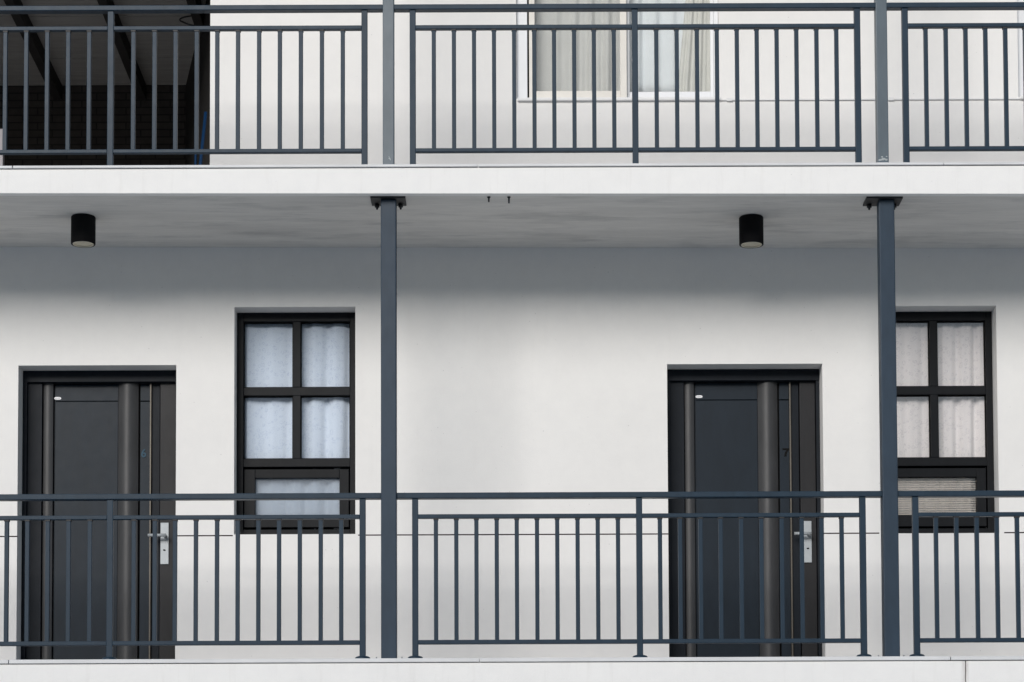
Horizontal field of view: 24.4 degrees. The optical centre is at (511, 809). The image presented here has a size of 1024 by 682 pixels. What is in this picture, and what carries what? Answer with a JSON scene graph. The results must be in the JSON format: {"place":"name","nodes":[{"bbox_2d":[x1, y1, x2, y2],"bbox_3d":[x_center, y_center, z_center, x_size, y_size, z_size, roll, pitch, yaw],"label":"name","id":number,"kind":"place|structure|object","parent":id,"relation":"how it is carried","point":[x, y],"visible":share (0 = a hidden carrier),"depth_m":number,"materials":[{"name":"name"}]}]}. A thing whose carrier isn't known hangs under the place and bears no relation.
{"place":"outdoors","nodes":[
{"label":"outdoors","id":0,"kind":"place"},
{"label":"ground","id":1,"kind":"structure","parent":0,"visible":0},
{"bbox_2d":[0,0,1023,681],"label":"apartment block","id":2,"kind":"structure","parent":1,"relation":"on","point":[594,322],"depth_m":16.39,"materials":[{"name":"white plaster"},{"name":"slate blue painted metal"},{"name":"glass"}]},
{"bbox_2d":[0,129,3,165],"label":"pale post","id":3,"kind":"object","parent":2,"relation":"on","point":[1,156],"visible":0.19,"depth_m":18.67,"materials":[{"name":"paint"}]},
{"bbox_2d":[71,213,95,247],"bbox_3d":[-2.853,-3.855,15.741,0.162,0.188,0.162,0,-3,0],"label":"ceiling light","id":4,"kind":"object","parent":2,"relation":"attached to","point":[83,230],"visible":1,"depth_m":15.68,"materials":[{"name":"black paint"}]},
{"bbox_2d":[21,370,175,659],"bbox_3d":[-2.866,-1.975,16.517,1.092,2.188,0.181,0,-3,0],"label":"door","id":5,"kind":"structure","parent":2,"relation":"in","point":[85,432],"depth_m":16.52,"materials":[{"name":"black metal"}]},
{"bbox_2d":[179,15,193,25],"bbox_3d":[-2.505,-6.224,18.571,0.218,0.146,0.012,0,-3,0],"label":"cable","id":6,"kind":"object","parent":2,"relation":"hanging from","point":[185,22],"visible":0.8,"depth_m":18.57,"materials":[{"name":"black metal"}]},
{"bbox_2d":[0,493,380,658],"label":"balcony railing","id":7,"kind":"object","parent":2,"relation":"on","point":[110,517],"visible":0.95,"depth_m":15.23,"materials":[{"name":"grey metal"}]},
{"bbox_2d":[0,4,382,164],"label":"balcony railing","id":8,"kind":"object","parent":2,"relation":"on","point":[111,28],"visible":0.96,"depth_m":15.41,"materials":[{"name":"grey metal"}]},
{"bbox_2d":[194,154,196,164],"bbox_3d":[-2.325,-4.612,17.363,0.020,1.139,0.153,0,-3,0],"label":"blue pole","id":9,"kind":"object","parent":2,"relation":"on","point":[195,159],"depth_m":17.39,"materials":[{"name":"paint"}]},
{"bbox_2d":[199,112,206,164],"bbox_3d":[-2.250,-4.556,17.012,0.024,0.990,0.173,-2,-4,30],"label":"blue pole","id":10,"kind":"object","parent":2,"relation":"on","point":[203,136],"visible":0.34,"depth_m":17.06,"materials":[{"name":"metal"}]},
{"bbox_2d":[237,312,354,533],"bbox_3d":[-1.502,-2.684,16.539,0.836,1.586,0.080,0,-3,0],"label":"window","id":11,"kind":"structure","parent":2,"relation":"in","point":[249,470],"depth_m":16.51,"materials":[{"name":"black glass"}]},
{"bbox_2d":[245,324,348,528],"bbox_3d":[-1.502,-2.697,16.580,0.784,1.516,0.053,0,-3,0],"label":"lace curtain","id":12,"kind":"object","parent":2,"relation":"hanging from","point":[268,363],"visible":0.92,"depth_m":16.59,"materials":[{"name":"white fabric"}]},
{"bbox_2d":[370,196,405,657],"bbox_3d":[-0.797,-2.463,15.304,0.226,3.014,0.170,0,-3,0],"label":"support post","id":13,"kind":"object","parent":2,"relation":"on","point":[388,204],"visible":0.9,"depth_m":15.25,"materials":[{"name":"metal"}]},
{"bbox_2d":[383,0,394,163],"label":"support post","id":14,"kind":"object","parent":2,"relation":"on","point":[388,86],"visible":0.83,"depth_m":15.38,"materials":[{"name":"metal"}]},
{"bbox_2d":[535,0,619,90],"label":"drape","id":15,"kind":"object","parent":2,"relation":"hanging from","point":[564,60],"visible":0.66,"depth_m":16.66,"materials":[{"name":"grey fabric"}]},
{"bbox_2d":[516,0,720,101],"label":"sliding window","id":16,"kind":"structure","parent":2,"relation":"in","point":[523,37],"depth_m":16.53,"materials":[{"name":"white metal"}]},
{"bbox_2d":[394,3,874,163],"bbox_3d":[0.802,-4.708,15.417,3.139,1.098,0.098,0,-3,0],"label":"balcony railing","id":17,"kind":"object","parent":2,"relation":"on","point":[635,149],"visible":0.96,"depth_m":15.41,"materials":[{"name":"grey metal"}]},
{"bbox_2d":[397,491,881,657],"bbox_3d":[0.823,-1.507,15.241,3.130,1.086,0.098,0,-3,0],"label":"balcony railing","id":18,"kind":"object","parent":2,"relation":"on","point":[639,515],"visible":0.98,"depth_m":15.23,"materials":[{"name":"grey metal"}]},
{"bbox_2d":[629,0,684,91],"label":"drape","id":19,"kind":"object","parent":2,"relation":"hanging from","point":[666,53],"visible":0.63,"depth_m":16.70,"materials":[{"name":"white fabric"}]},
{"bbox_2d":[679,0,709,91],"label":"drape","id":20,"kind":"object","parent":2,"relation":"hanging from","point":[687,72],"visible":0.67,"depth_m":16.67,"materials":[{"name":"beige fabric"}]},
{"bbox_2d":[667,369,821,656],"bbox_3d":[1.614,-1.988,16.516,1.073,2.180,0.181,0,-3,0],"label":"door","id":21,"kind":"structure","parent":2,"relation":"in","point":[729,429],"depth_m":16.52,"materials":[{"name":"black metal"}]},
{"bbox_2d":[739,214,763,248],"bbox_3d":[1.592,-3.851,15.740,0.162,0.188,0.162,0,-3,0],"label":"ceiling light","id":22,"kind":"object","parent":2,"relation":"attached to","point":[751,232],"visible":1,"depth_m":15.68,"materials":[{"name":"black paint"}]},
{"bbox_2d":[874,0,888,161],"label":"support post","id":23,"kind":"object","parent":2,"relation":"on","point":[881,82],"visible":0.91,"depth_m":15.38,"materials":[{"name":"metal"}]},
{"bbox_2d":[863,196,904,655],"bbox_3d":[2.417,-2.468,15.303,0.235,3.000,0.170,0,-3,0],"label":"support post","id":24,"kind":"object","parent":2,"relation":"on","point":[886,206],"visible":0.88,"depth_m":15.25,"materials":[{"name":"metal"}]},
{"bbox_2d":[898,479,975,514],"bbox_3d":[2.958,-2.188,16.527,0.602,0.289,0.012,0,-3,0],"label":"slatted blind","id":25,"kind":"object","parent":2,"relation":"attached to","point":[939,490],"visible":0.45,"depth_m":16.53,"materials":[{"name":"white plastic"}]},
{"bbox_2d":[896,323,984,527],"bbox_3d":[2.953,-2.704,16.585,0.759,1.516,0.050,0,-3,0],"label":"lace curtain","id":26,"kind":"object","parent":2,"relation":"hanging from","point":[961,419],"visible":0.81,"depth_m":16.59,"materials":[{"name":"white fabric"}]},
{"bbox_2d":[896,311,994,532],"bbox_3d":[2.952,-2.691,16.538,0.810,1.586,0.080,0,-3,0],"label":"window","id":27,"kind":"structure","parent":2,"relation":"in","point":[981,469],"depth_m":16.51,"materials":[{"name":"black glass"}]},
{"bbox_2d":[887,2,1023,161],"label":"balcony railing","id":28,"kind":"object","parent":2,"relation":"on","point":[904,8],"visible":0.91,"depth_m":15.41,"materials":[{"name":"grey metal"}]},
{"bbox_2d":[898,490,1023,655],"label":"balcony railing","id":29,"kind":"object","parent":2,"relation":"on","point":[914,496],"visible":0.94,"depth_m":15.23,"materials":[{"name":"grey metal"}]},
{"bbox_2d":[1017,0,1023,99],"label":"sliding window","id":30,"kind":"structure","parent":2,"relation":"in","point":[1020,13],"depth_m":16.53,"materials":[{"name":"white metal"}]}
]}

